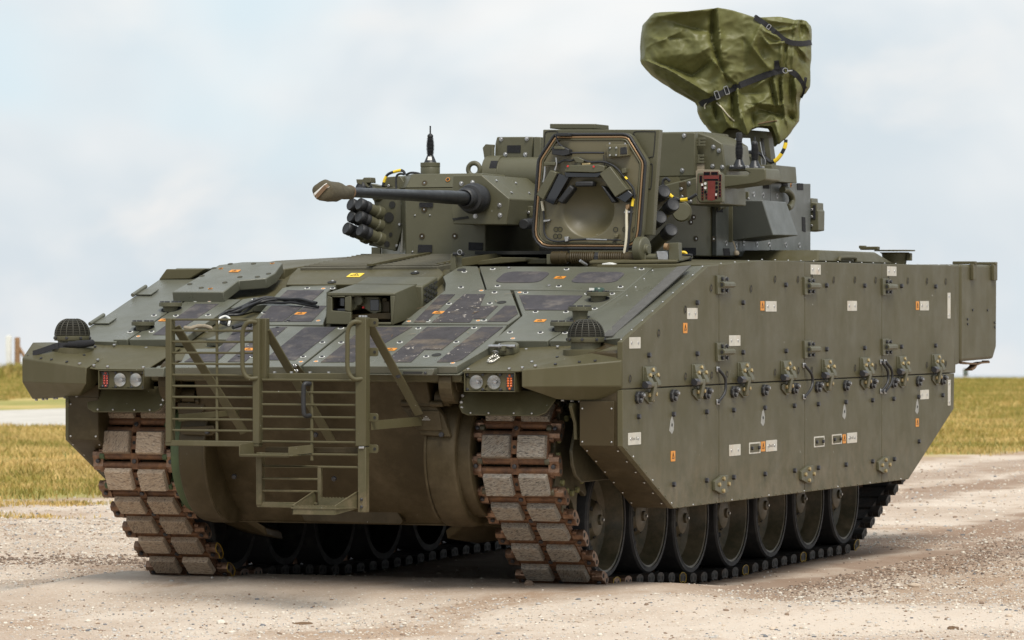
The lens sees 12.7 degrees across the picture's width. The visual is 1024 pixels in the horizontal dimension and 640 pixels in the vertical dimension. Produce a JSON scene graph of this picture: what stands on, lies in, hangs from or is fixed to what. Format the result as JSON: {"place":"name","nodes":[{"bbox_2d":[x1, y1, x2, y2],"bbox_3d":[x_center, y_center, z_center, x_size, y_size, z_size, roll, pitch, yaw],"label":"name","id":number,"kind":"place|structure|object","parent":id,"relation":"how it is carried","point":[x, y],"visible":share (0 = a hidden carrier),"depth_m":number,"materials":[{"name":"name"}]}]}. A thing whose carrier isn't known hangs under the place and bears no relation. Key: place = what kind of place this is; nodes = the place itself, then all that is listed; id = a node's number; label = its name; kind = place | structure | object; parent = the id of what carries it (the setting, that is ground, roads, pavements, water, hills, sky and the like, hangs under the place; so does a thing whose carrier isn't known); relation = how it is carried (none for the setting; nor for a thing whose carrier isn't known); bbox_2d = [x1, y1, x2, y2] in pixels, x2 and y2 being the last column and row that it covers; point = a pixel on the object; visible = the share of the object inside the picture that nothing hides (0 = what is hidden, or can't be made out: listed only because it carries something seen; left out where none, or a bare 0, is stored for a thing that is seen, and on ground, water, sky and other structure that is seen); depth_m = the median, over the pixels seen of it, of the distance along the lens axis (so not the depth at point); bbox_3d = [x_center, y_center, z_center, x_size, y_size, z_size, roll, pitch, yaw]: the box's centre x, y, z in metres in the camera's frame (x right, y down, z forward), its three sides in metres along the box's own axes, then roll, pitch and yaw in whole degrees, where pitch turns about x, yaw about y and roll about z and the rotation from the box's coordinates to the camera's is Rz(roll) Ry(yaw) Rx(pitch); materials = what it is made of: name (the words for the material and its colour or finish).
{"place":"outdoors","nodes":[
{"label":"outdoors","id":0,"kind":"place"},
{"bbox_2d":[0,361,21,378],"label":"grass tussock","id":1,"kind":"object","parent":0,"point":[7,370],"depth_m":144.26,"materials":[{"name":"plant"}]},
{"bbox_2d":[0,408,65,425],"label":"path","id":2,"kind":"structure","parent":0,"point":[42,416],"depth_m":70.80,"materials":[{"name":"beige concrete"}]},
{"bbox_2d":[0,378,1023,639],"bbox_3d":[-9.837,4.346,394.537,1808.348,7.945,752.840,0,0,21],"label":"ground","id":3,"kind":"structure","parent":0,"point":[412,582],"depth_m":25.60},
{"bbox_2d":[6,335,11,363],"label":"white post","id":4,"kind":"object","parent":3,"relation":"on","point":[8,349],"visible":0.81,"depth_m":149.95,"materials":[{"name":"paint"}]},
{"bbox_2d":[15,337,24,365],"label":"wooden post","id":5,"kind":"object","parent":3,"relation":"on","point":[18,350],"visible":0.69,"depth_m":149.93,"materials":[{"name":"brown wood"}]},
{"bbox_2d":[0,504,145,579],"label":"gravel drift","id":6,"kind":"object","parent":3,"relation":"on","point":[60,529],"visible":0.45,"depth_m":33.87,"materials":[{"name":"beige gravel"}]},
{"bbox_2d":[0,551,148,572],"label":"earth crumbs","id":7,"kind":"object","parent":3,"relation":"on","point":[61,558],"visible":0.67,"depth_m":29.86,"materials":[{"name":"beige stone"}]},
{"bbox_2d":[216,620,225,623],"bbox_3d":[-1.512,1.573,23.920,0.046,0.032,0.046,0,0,-23],"label":"stone","id":8,"kind":"object","parent":3,"relation":"on","point":[221,621],"visible":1,"depth_m":23.91,"materials":[{"name":"white stone"}]},
{"bbox_2d":[292,622,312,624],"bbox_3d":[-1.091,1.583,23.993,0.113,0.021,0.060,0,0,-19],"label":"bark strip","id":9,"kind":"object","parent":3,"relation":"on","point":[301,623],"visible":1,"depth_m":23.98,"materials":[{"name":"brown"}]},
{"bbox_2d":[22,124,996,584],"bbox_3d":[0.241,0.166,28.719,3.648,2.779,8.560,0,0,21],"label":"armoured vehicle","id":10,"kind":"object","parent":3,"relation":"on","point":[682,358],"visible":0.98,"depth_m":26.29,"materials":[{"name":"paint"}]},
{"bbox_2d":[312,179,355,201],"bbox_3d":[-0.966,-0.706,25.220,0.120,0.121,0.436,0,0,21],"label":"muzzle cover","id":11,"kind":"object","parent":10,"relation":"attached to","point":[327,190],"visible":1,"depth_m":25.06,"materials":[{"name":"green fabric"}]},
{"bbox_2d":[391,293,524,346],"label":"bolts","id":12,"kind":"object","parent":10,"relation":"on","point":[455,299],"visible":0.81,"depth_m":26.01,"materials":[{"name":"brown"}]},
{"bbox_2d":[640,8,811,146],"bbox_3d":[1.371,-1.553,29.515,1.102,0.870,0.753,0,0,0],"label":"tarpaulin cover","id":13,"kind":"object","parent":10,"relation":"attached to","point":[722,69],"visible":1,"depth_m":29.26,"materials":[{"name":"green fabric"}]},
{"bbox_2d":[524,580,533,584],"bbox_3d":[0.093,1.467,25.607,0.055,0.045,0.058,0,0,-9],"label":"stone","id":14,"kind":"object","parent":3,"relation":"on","point":[528,582],"visible":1,"depth_m":25.59,"materials":[{"name":"stone"}]},
{"bbox_2d":[717,528,1023,604],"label":"gravel drift","id":15,"kind":"object","parent":3,"relation":"on","point":[965,581],"visible":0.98,"depth_m":27.10,"materials":[{"name":"beige gravel"}]},
{"bbox_2d":[725,534,1023,596],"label":"earth crumbs","id":16,"kind":"object","parent":3,"relation":"on","point":[979,555],"visible":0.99,"depth_m":28.59,"materials":[{"name":"beige stone"}]},
{"bbox_2d":[908,583,920,586],"bbox_3d":[2.363,1.559,27.033,0.084,0.034,0.063,0,0,41],"label":"stone","id":17,"kind":"object","parent":3,"relation":"on","point":[914,585],"visible":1,"depth_m":27.01,"materials":[{"name":"beige stone"}]},
{"bbox_2d":[947,626,958,629],"bbox_3d":[2.237,1.563,23.341,0.066,0.028,0.064,0,0,-24],"label":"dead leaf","id":18,"kind":"object","parent":3,"relation":"on","point":[952,627],"visible":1,"depth_m":23.32,"materials":[{"name":"brown plant"}]},
{"bbox_2d":[963,369,967,376],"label":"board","id":19,"kind":"object","parent":3,"relation":"on","point":[965,373],"visible":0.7,"depth_m":399.98,"materials":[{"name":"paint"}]},
{"bbox_2d":[0,376,1023,519],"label":"grass","id":20,"kind":"structure","parent":0,"point":[78,475],"depth_m":55.48,"materials":[{"name":"plant"}]},
{"bbox_2d":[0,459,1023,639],"bbox_3d":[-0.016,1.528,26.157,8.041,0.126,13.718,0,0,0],"label":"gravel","id":21,"kind":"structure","parent":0,"point":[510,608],"depth_m":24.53,"materials":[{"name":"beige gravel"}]},
{"bbox_2d":[0,0,1023,374],"label":"sky","id":22,"kind":"structure","parent":0,"point":[140,140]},
{"bbox_2d":[954,375,1023,377],"bbox_3d":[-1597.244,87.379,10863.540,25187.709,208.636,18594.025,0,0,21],"label":"sea","id":23,"kind":"structure","parent":0,"point":[993,376],"depth_m":9926.53,"materials":[{"name":"liquid"}]}
]}

